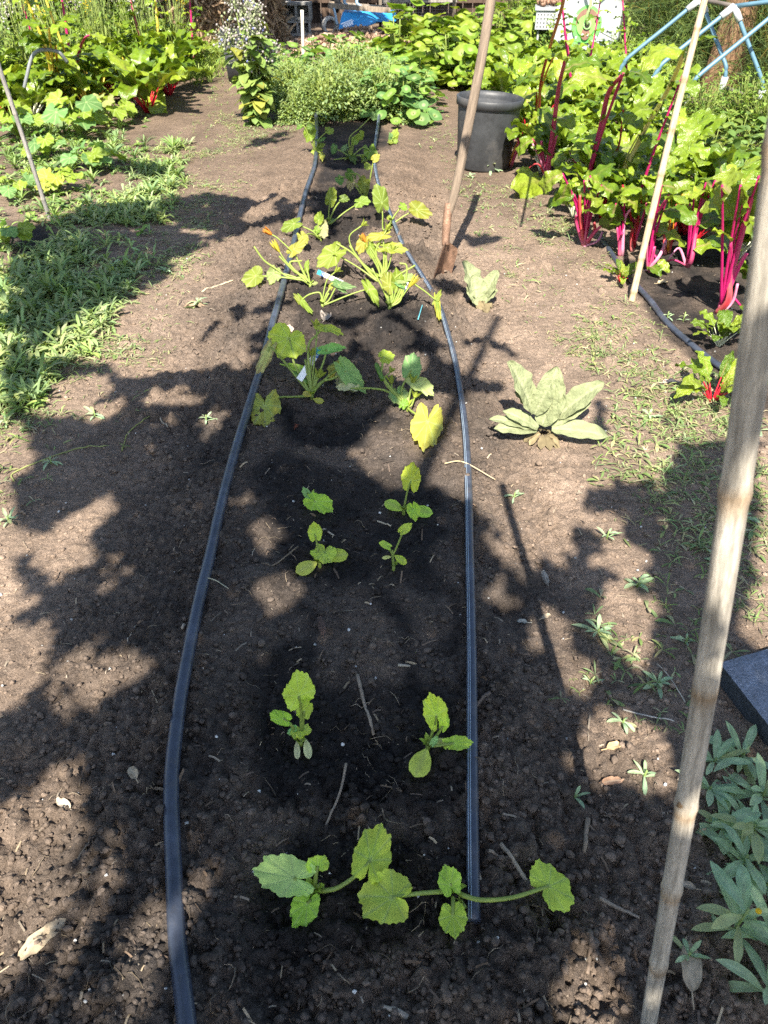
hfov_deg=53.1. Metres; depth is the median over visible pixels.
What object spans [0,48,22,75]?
chard plant
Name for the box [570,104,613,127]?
chard plant
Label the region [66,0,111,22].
borage
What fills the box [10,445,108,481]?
stick
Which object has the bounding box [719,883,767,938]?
weed plant
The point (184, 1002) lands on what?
drip hose
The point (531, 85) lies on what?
chard plant
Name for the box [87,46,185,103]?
chard plant
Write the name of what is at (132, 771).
dry leaf
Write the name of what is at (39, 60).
chard plant
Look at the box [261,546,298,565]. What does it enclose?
stick
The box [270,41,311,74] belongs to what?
nasturtium
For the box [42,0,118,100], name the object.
chard plant
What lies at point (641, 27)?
leafy shrub
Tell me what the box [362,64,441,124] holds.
nasturtium
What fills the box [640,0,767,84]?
fennel plant
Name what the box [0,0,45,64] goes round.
flowering weed
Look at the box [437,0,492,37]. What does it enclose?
nasturtium
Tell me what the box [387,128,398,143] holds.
squash plant
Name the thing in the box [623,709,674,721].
stick
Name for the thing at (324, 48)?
nasturtium
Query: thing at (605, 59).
chard plant
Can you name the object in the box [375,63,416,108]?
nasturtium
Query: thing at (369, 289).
squash plant
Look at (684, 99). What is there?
leafy shrub
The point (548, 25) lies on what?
leafy shrub
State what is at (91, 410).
weed plant
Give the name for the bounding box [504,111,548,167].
chard plant
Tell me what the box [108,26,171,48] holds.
chard plant
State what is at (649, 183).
chard plant
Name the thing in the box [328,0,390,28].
wheelbarrow
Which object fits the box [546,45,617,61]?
chard plant
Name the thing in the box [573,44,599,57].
chard plant
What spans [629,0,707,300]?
bamboo stake
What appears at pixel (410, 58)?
nasturtium
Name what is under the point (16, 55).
chard plant
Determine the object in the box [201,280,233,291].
stick
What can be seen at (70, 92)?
chard plant
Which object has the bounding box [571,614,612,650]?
weed plant
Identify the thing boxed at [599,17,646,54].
leafy shrub
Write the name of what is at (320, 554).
squash seedling
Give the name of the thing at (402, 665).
stick
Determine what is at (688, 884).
dry leaf
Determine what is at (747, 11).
background tree
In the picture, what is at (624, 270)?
chard plant
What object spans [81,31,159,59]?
chard plant
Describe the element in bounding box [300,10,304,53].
short stake
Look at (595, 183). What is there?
chard plant
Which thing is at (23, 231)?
pumpkin plant
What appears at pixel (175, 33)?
chard plant
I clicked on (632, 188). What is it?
chard plant
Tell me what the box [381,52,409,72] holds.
nasturtium
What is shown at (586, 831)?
stick
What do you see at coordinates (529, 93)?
chard plant
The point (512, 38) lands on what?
nasturtium
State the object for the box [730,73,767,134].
leafy shrub
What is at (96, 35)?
chard plant
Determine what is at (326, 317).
dry leaf
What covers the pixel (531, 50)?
chard plant
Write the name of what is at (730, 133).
bean plant
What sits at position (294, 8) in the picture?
cinder block
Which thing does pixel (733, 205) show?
chard plant
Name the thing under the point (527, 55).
chard plant
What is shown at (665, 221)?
chard plant
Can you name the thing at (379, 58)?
feathery bush
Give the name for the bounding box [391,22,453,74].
nasturtium
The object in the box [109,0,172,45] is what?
chard plant
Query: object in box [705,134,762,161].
bean plant
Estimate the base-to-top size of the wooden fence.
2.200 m
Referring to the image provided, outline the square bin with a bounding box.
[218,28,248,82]
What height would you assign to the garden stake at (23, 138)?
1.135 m
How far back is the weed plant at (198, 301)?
3.73 m
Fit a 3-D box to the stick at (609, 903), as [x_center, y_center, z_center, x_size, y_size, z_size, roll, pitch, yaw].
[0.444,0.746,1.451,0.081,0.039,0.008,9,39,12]
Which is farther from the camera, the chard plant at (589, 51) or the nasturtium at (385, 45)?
the nasturtium at (385, 45)
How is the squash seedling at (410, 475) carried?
on the ground at (282, 167)
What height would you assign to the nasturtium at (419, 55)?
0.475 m
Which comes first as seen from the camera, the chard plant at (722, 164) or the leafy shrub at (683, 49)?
the chard plant at (722, 164)
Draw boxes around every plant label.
[297,349,319,381]
[317,270,342,280]
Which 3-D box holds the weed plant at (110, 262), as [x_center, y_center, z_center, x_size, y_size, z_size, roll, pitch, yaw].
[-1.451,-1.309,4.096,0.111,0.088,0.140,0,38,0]
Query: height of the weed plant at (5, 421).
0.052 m
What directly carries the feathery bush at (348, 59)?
on the ground at (282, 167)
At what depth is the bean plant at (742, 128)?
6.28 m
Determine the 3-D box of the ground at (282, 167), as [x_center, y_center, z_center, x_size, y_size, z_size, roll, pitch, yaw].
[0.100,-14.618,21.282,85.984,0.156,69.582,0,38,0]
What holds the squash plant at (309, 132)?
on the ground at (282, 167)
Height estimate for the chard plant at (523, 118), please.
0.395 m
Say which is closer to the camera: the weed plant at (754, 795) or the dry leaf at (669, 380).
the weed plant at (754, 795)
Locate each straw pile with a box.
[69,0,143,16]
[139,0,295,48]
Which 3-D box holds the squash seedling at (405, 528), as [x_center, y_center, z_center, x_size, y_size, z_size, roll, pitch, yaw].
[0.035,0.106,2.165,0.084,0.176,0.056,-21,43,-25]
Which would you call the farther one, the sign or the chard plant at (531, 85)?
the sign
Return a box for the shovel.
[433,0,495,277]
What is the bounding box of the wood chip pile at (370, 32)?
[280,24,413,57]
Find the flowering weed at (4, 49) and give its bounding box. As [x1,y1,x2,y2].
[0,0,20,70]
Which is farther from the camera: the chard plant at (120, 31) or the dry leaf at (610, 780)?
the chard plant at (120, 31)
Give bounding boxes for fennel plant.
[611,0,710,63]
[619,0,721,70]
[625,0,699,52]
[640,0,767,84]
[657,0,758,53]
[665,0,767,98]
[687,0,767,102]
[717,5,767,100]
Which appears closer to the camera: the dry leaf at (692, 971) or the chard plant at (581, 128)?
the dry leaf at (692, 971)
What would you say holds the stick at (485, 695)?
on the ground at (282, 167)
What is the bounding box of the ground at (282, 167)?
[0,3,767,1023]
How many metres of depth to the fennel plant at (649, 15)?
9.08 m
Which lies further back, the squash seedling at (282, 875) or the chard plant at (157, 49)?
the chard plant at (157, 49)
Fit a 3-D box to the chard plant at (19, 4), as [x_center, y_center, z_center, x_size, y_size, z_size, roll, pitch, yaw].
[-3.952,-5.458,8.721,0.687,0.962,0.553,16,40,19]
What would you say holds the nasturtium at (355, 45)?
on the ground at (282, 167)
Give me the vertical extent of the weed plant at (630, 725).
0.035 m
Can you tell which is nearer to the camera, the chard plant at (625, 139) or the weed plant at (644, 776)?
the weed plant at (644, 776)
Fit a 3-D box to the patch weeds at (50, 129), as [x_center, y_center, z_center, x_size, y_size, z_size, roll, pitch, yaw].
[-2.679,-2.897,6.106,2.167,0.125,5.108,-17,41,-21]
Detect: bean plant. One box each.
[704,126,740,149]
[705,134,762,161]
[706,138,719,147]
[708,118,737,138]
[713,103,752,130]
[715,109,766,144]
[725,124,765,148]
[729,148,759,168]
[746,144,761,155]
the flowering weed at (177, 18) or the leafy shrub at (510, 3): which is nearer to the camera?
the flowering weed at (177, 18)
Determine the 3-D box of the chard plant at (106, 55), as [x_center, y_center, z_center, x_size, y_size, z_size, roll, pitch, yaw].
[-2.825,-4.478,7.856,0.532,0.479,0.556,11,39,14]
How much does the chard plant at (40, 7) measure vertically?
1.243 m
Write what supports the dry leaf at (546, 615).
on the ground at (282, 167)
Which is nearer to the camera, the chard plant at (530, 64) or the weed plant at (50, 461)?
the weed plant at (50, 461)
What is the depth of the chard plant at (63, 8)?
7.92 m
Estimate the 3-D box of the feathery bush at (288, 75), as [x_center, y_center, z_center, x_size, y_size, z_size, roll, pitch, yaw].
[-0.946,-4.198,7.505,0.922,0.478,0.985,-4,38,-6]
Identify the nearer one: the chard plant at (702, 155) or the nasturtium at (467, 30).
the chard plant at (702, 155)
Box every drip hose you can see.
[163,110,318,1023]
[372,107,480,923]
[600,237,720,369]
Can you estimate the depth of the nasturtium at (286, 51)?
8.55 m
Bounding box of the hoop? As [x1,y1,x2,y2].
[23,48,68,87]
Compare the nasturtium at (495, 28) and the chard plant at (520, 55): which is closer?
the chard plant at (520, 55)
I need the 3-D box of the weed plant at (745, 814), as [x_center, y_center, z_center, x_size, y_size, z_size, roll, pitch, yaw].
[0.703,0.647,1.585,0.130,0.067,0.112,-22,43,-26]
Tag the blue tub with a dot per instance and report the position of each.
(386, 17)
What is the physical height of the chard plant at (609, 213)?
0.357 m
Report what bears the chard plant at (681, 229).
on the ground at (282, 167)
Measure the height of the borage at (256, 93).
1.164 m
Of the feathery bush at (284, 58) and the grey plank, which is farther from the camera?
the grey plank
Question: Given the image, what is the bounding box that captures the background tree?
[698,0,759,97]
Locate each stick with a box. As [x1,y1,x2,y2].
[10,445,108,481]
[121,416,149,450]
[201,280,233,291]
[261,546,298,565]
[325,763,347,824]
[356,674,375,735]
[383,1005,408,1018]
[398,664,409,666]
[445,460,494,479]
[464,691,490,721]
[489,849,525,875]
[499,842,527,881]
[582,817,590,853]
[585,928,593,974]
[599,896,639,918]
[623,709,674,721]
[656,663,685,702]
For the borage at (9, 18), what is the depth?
9.12 m
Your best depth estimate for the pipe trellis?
6.81 m
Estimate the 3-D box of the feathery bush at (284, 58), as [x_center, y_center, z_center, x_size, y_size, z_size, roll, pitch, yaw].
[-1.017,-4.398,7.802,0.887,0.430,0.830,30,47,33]
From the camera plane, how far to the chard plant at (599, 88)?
7.16 m
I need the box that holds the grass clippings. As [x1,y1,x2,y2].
[0,110,767,632]
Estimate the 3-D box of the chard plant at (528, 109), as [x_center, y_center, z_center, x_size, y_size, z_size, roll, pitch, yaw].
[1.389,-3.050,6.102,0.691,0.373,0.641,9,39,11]
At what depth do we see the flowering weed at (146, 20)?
8.90 m
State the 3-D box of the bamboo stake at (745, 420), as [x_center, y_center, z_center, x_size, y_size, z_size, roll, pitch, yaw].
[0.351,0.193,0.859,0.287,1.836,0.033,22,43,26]
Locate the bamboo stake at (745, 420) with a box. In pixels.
[640,116,767,1023]
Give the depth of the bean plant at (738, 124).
6.82 m
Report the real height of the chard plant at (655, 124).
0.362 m
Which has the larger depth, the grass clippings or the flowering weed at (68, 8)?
the flowering weed at (68, 8)
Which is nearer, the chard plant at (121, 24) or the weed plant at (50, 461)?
the weed plant at (50, 461)
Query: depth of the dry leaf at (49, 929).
1.40 m
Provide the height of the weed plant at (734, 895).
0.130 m
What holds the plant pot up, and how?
on the ground at (282, 167)
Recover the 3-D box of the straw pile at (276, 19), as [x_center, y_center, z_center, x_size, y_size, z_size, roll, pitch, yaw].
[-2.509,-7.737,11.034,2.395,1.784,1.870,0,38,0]
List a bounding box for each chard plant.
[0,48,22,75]
[0,59,45,111]
[0,67,71,114]
[0,74,36,108]
[3,45,33,63]
[5,48,46,64]
[5,62,38,78]
[12,0,88,95]
[14,0,38,47]
[14,36,94,61]
[17,18,83,96]
[17,69,106,108]
[21,0,54,46]
[39,42,123,99]
[42,0,96,62]
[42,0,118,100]
[49,14,111,45]
[57,32,107,99]
[74,38,125,57]
[77,15,129,29]
[80,61,131,96]
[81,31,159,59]
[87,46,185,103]
[90,29,124,43]
[90,50,114,94]
[96,50,189,112]
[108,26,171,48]
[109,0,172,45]
[111,16,169,31]
[119,39,202,88]
[122,0,175,31]
[128,44,212,95]
[132,26,210,56]
[136,88,167,113]
[159,30,196,41]
[177,0,221,59]
[185,40,207,59]
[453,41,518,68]
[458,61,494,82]
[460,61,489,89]
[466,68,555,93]
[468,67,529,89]
[472,57,555,91]
[483,56,553,89]
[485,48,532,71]
[492,52,544,63]
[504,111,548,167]
[508,69,563,96]
[509,85,564,107]
[510,48,604,198]
[511,118,590,172]
[512,0,564,123]
[512,80,583,108]
[517,103,576,132]
[522,101,599,127]
[523,39,587,54]
[524,48,564,65]
[533,108,588,161]
[534,123,615,172]
[538,163,619,246]
[544,0,603,113]
[545,39,587,56]
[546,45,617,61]
[546,73,568,84]
[547,102,593,120]
[549,0,610,94]
[551,0,577,59]
[551,53,626,76]
[551,66,662,171]
[552,143,658,203]
[555,77,629,104]
[557,177,602,217]
[565,139,604,167]
[567,162,642,217]
[569,95,625,148]
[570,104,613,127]
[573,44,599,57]
[575,40,639,69]
[576,73,671,133]
[580,79,638,101]
[582,128,613,156]
[584,195,640,256]
[585,122,662,163]
[587,73,625,90]
[590,143,694,198]
[591,118,664,140]
[600,55,610,69]
[601,38,656,60]
[601,84,659,130]
[603,76,689,224]
[603,259,636,284]
[606,0,637,75]
[609,113,679,134]
[609,179,687,251]
[611,59,683,86]
[614,43,700,175]
[619,99,726,143]
[621,63,701,97]
[622,183,703,231]
[624,88,671,118]
[629,117,709,159]
[634,165,713,234]
[643,187,697,254]
[644,179,697,276]
[648,197,720,238]
[649,159,695,181]
[650,102,711,122]
[654,141,760,189]
[658,35,717,154]
[666,167,754,267]
[671,146,760,185]
[671,178,707,232]
[673,350,736,406]
[690,309,741,346]
[699,216,754,259]
[700,165,760,313]
[737,261,747,278]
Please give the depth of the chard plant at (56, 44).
8.30 m
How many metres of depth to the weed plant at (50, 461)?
2.67 m
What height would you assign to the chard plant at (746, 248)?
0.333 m
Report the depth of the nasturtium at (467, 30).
9.52 m
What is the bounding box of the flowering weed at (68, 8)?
[48,0,78,16]
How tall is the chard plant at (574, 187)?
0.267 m
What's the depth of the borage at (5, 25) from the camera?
8.13 m
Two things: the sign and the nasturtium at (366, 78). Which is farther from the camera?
the sign
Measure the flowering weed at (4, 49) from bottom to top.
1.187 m
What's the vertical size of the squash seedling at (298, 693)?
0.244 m
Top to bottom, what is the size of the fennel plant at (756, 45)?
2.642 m
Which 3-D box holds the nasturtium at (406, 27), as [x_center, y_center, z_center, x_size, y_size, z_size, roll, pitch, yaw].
[0.190,-5.760,9.324,1.116,0.707,1.090,11,39,14]
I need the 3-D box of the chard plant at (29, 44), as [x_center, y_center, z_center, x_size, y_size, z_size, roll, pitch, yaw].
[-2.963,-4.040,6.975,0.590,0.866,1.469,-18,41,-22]
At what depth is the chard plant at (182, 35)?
8.66 m
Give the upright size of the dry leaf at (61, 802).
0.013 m
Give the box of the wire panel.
[379,0,455,27]
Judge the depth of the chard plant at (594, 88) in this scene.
7.00 m
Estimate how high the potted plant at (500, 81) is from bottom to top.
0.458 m
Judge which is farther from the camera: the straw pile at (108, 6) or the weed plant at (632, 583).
the straw pile at (108, 6)
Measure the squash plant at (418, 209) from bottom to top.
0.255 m
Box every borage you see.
[0,0,28,35]
[0,4,13,45]
[38,0,67,20]
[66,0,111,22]
[102,0,138,24]
[207,0,284,128]
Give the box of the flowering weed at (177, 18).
[159,0,194,41]
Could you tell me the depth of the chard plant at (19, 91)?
7.00 m
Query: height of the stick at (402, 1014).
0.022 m
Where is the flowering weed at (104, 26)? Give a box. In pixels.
[77,0,132,46]
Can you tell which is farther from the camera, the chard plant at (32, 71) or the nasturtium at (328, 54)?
the nasturtium at (328, 54)
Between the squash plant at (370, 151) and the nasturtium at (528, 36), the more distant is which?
the nasturtium at (528, 36)
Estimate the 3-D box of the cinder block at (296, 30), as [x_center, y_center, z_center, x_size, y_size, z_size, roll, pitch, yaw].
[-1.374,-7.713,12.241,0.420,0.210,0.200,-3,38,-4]
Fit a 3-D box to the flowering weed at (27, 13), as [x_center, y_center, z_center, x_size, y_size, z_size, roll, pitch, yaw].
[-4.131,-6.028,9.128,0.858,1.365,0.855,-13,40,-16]
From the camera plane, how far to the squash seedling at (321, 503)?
2.40 m
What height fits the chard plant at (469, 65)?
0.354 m
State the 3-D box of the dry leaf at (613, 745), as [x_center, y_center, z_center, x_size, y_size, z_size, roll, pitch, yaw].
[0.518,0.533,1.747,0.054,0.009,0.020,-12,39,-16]
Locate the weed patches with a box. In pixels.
[0,62,767,733]
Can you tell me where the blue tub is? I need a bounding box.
[375,10,397,21]
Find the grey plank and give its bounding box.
[382,0,456,2]
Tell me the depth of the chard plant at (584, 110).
6.18 m
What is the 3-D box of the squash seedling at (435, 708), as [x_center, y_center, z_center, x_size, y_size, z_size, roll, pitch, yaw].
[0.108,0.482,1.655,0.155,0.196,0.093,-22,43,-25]
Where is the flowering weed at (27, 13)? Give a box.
[3,0,59,36]
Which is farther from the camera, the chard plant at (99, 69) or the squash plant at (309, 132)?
the chard plant at (99, 69)
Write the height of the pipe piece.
0.271 m
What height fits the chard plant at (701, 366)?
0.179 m
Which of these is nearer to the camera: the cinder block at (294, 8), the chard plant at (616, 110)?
the chard plant at (616, 110)
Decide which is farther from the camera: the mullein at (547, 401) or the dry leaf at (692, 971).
the mullein at (547, 401)
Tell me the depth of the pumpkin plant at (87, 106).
6.32 m
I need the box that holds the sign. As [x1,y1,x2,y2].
[554,0,624,51]
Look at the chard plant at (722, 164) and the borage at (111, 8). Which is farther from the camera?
the borage at (111, 8)
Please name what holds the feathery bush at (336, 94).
on the ground at (282, 167)
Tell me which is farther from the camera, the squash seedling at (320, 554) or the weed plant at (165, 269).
the weed plant at (165, 269)
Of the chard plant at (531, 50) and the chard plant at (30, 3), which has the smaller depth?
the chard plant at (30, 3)
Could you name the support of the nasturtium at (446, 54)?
on the ground at (282, 167)
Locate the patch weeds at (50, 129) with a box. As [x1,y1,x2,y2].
[0,104,156,262]
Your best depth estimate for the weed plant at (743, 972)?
1.34 m
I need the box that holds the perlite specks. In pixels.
[0,247,761,1016]
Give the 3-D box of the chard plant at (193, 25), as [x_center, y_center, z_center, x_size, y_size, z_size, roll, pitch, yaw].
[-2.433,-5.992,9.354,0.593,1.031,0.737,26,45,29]
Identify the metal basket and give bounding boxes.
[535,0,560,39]
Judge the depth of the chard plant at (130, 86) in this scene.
7.17 m
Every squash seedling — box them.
[252,823,391,927]
[270,669,315,758]
[296,521,347,575]
[301,487,332,513]
[357,859,574,938]
[379,523,411,570]
[384,462,432,521]
[409,692,473,776]
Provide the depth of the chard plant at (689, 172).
4.79 m
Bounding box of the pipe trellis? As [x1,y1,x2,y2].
[618,0,767,109]
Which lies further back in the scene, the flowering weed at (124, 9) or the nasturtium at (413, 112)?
the flowering weed at (124, 9)
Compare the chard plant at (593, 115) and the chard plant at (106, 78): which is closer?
the chard plant at (593, 115)
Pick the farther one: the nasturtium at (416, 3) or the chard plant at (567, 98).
the nasturtium at (416, 3)
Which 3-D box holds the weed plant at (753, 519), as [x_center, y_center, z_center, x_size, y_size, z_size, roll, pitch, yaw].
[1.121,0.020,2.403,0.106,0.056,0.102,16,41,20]
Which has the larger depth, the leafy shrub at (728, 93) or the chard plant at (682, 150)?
the leafy shrub at (728, 93)
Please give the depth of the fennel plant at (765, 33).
7.75 m
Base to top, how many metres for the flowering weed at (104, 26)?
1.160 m
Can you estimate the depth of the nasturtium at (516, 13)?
11.14 m
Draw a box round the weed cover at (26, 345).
[0,133,195,419]
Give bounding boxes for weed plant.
[0,412,14,427]
[0,507,17,526]
[42,455,62,470]
[83,406,104,420]
[101,258,119,271]
[156,267,175,273]
[187,297,206,308]
[199,411,216,423]
[504,490,523,503]
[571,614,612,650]
[574,786,589,808]
[582,675,604,684]
[597,527,621,539]
[607,712,636,733]
[624,574,653,591]
[628,760,655,794]
[637,409,662,420]
[643,671,672,698]
[670,633,694,645]
[673,935,710,962]
[675,769,746,809]
[691,860,767,975]
[696,791,761,854]
[698,810,767,896]
[706,729,751,785]
[709,720,767,785]
[710,793,767,863]
[715,944,767,1004]
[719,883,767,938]
[723,863,767,901]
[728,752,767,840]
[747,512,759,522]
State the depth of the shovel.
3.77 m
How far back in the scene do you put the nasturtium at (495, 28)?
10.99 m
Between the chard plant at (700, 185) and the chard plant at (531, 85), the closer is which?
the chard plant at (700, 185)
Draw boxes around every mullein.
[462,260,498,312]
[489,360,608,450]
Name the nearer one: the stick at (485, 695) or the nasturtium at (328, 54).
the stick at (485, 695)
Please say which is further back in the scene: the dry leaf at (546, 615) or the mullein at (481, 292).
the mullein at (481, 292)
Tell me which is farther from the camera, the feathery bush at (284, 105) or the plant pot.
the feathery bush at (284, 105)
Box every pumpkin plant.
[0,96,43,138]
[0,174,35,198]
[0,220,35,245]
[14,166,42,174]
[21,127,67,159]
[34,167,86,192]
[41,89,110,135]
[57,140,126,172]
[79,93,137,127]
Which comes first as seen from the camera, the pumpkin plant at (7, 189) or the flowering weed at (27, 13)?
the pumpkin plant at (7, 189)
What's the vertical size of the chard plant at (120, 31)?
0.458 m
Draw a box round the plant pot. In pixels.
[456,90,523,172]
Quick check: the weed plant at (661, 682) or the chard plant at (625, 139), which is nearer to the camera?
the weed plant at (661, 682)
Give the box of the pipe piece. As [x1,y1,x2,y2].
[321,16,338,31]
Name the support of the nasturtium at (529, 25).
on the ground at (282, 167)
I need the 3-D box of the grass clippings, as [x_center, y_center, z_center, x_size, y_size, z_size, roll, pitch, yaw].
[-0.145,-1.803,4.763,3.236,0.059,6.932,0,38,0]
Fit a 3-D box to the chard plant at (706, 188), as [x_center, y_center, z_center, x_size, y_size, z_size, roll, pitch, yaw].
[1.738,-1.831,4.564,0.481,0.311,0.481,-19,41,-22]
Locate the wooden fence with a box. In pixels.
[54,0,696,22]
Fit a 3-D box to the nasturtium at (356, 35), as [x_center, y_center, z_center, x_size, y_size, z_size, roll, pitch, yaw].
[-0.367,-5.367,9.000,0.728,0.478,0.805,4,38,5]
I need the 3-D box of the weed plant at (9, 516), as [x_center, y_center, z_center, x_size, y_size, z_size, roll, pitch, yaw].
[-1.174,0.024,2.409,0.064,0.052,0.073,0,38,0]
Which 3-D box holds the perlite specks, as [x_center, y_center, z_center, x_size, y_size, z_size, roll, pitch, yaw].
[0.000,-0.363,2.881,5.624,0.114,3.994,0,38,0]
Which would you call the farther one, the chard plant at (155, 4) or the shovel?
the chard plant at (155, 4)
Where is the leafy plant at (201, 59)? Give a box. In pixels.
[183,39,226,85]
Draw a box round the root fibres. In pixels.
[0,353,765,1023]
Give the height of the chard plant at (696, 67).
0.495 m
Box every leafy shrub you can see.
[482,0,536,26]
[503,0,533,27]
[533,13,555,47]
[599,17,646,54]
[611,2,686,62]
[618,2,647,42]
[618,32,665,60]
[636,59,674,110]
[659,71,707,116]
[661,31,701,81]
[681,75,733,132]
[693,68,743,115]
[709,66,767,127]
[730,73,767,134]
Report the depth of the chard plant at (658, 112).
6.63 m
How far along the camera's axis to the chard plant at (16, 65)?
7.45 m
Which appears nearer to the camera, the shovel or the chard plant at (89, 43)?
the shovel
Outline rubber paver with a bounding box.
[720,649,767,745]
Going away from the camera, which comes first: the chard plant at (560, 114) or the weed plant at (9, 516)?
the weed plant at (9, 516)
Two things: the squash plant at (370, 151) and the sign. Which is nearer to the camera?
the squash plant at (370, 151)
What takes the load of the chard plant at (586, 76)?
on the ground at (282, 167)
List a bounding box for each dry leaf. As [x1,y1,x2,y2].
[0,918,65,972]
[56,796,71,809]
[127,766,138,782]
[183,300,203,306]
[320,310,330,321]
[517,619,531,622]
[539,613,550,619]
[601,741,620,749]
[602,776,623,784]
[657,378,679,382]
[681,941,701,1009]
[683,881,701,890]
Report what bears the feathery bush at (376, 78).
on the ground at (282, 167)
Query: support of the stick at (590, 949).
on the ground at (282, 167)
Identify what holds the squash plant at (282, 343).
on the ground at (282, 167)
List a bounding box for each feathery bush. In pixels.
[243,52,321,108]
[264,53,306,87]
[272,79,336,125]
[285,53,376,125]
[306,58,350,85]
[314,35,387,81]
[334,76,395,122]
[344,57,425,125]
[347,46,415,86]
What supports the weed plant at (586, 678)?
on the ground at (282, 167)
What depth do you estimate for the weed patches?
2.75 m
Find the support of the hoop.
on the ground at (282, 167)
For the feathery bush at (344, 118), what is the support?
on the ground at (282, 167)
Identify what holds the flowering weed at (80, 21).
on the ground at (282, 167)
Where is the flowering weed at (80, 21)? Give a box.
[65,0,120,32]
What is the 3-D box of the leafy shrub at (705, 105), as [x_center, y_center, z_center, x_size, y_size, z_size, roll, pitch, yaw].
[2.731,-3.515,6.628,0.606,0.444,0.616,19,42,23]
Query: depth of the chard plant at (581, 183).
4.79 m
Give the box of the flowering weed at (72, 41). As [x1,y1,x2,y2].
[28,0,88,46]
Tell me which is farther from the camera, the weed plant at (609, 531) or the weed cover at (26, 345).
the weed cover at (26, 345)
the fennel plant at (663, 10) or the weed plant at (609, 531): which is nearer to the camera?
the weed plant at (609, 531)
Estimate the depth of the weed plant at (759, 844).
1.57 m
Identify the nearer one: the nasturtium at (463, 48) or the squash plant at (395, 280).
the squash plant at (395, 280)
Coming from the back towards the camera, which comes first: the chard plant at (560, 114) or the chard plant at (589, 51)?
the chard plant at (589, 51)
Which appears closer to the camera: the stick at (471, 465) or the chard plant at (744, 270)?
the stick at (471, 465)
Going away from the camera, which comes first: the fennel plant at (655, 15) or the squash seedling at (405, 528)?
the squash seedling at (405, 528)
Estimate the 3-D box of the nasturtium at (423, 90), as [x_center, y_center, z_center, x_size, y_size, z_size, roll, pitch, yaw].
[0.274,-3.931,7.178,0.662,0.434,0.731,6,38,7]
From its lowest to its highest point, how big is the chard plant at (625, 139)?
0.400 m
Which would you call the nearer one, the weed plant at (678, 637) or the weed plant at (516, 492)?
the weed plant at (678, 637)
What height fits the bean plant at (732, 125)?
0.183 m
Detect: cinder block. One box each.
[282,1,312,19]
[287,20,310,35]
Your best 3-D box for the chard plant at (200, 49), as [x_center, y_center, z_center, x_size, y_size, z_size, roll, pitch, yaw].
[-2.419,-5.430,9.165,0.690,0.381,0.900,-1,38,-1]
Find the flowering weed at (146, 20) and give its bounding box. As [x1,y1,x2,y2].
[123,0,168,41]
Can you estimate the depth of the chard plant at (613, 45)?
7.39 m
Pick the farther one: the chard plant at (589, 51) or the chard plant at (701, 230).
the chard plant at (589, 51)
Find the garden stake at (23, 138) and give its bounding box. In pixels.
[0,63,50,219]
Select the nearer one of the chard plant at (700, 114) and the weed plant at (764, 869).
the weed plant at (764, 869)
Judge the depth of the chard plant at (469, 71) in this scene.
7.92 m
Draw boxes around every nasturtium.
[264,39,295,71]
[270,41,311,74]
[301,34,343,70]
[303,48,325,68]
[319,49,349,68]
[325,31,371,64]
[347,67,399,118]
[350,44,369,61]
[358,2,435,57]
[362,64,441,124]
[370,43,394,60]
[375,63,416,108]
[377,0,443,47]
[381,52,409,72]
[385,63,448,118]
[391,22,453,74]
[397,55,433,89]
[398,51,447,100]
[407,2,479,48]
[412,18,477,86]
[432,17,517,87]
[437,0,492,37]
[450,5,504,45]
[479,2,523,36]
[492,19,540,53]
[501,0,546,39]
[506,7,552,52]
[523,17,552,41]
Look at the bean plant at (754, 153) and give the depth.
5.64 m
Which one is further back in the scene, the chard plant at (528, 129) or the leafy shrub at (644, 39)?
the leafy shrub at (644, 39)
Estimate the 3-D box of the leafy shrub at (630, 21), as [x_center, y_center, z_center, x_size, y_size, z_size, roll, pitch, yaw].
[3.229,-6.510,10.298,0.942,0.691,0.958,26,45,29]
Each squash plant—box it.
[241,225,317,286]
[251,319,365,426]
[281,211,328,243]
[293,263,379,313]
[296,123,333,161]
[316,218,407,281]
[325,187,370,224]
[331,111,379,164]
[335,154,379,196]
[336,349,442,451]
[371,262,441,318]
[372,184,431,230]
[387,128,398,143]
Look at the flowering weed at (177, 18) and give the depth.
9.52 m
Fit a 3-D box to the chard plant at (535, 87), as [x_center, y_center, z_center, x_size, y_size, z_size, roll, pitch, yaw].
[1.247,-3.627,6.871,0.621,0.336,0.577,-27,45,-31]
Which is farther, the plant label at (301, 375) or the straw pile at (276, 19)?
the straw pile at (276, 19)
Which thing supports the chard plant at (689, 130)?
on the ground at (282, 167)
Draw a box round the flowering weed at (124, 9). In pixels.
[109,0,155,28]
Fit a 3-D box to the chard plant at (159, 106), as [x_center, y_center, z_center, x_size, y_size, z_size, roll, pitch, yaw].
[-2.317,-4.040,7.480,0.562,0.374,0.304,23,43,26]
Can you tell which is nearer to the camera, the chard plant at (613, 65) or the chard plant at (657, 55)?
the chard plant at (657, 55)
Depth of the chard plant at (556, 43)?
7.70 m
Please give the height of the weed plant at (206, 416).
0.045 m

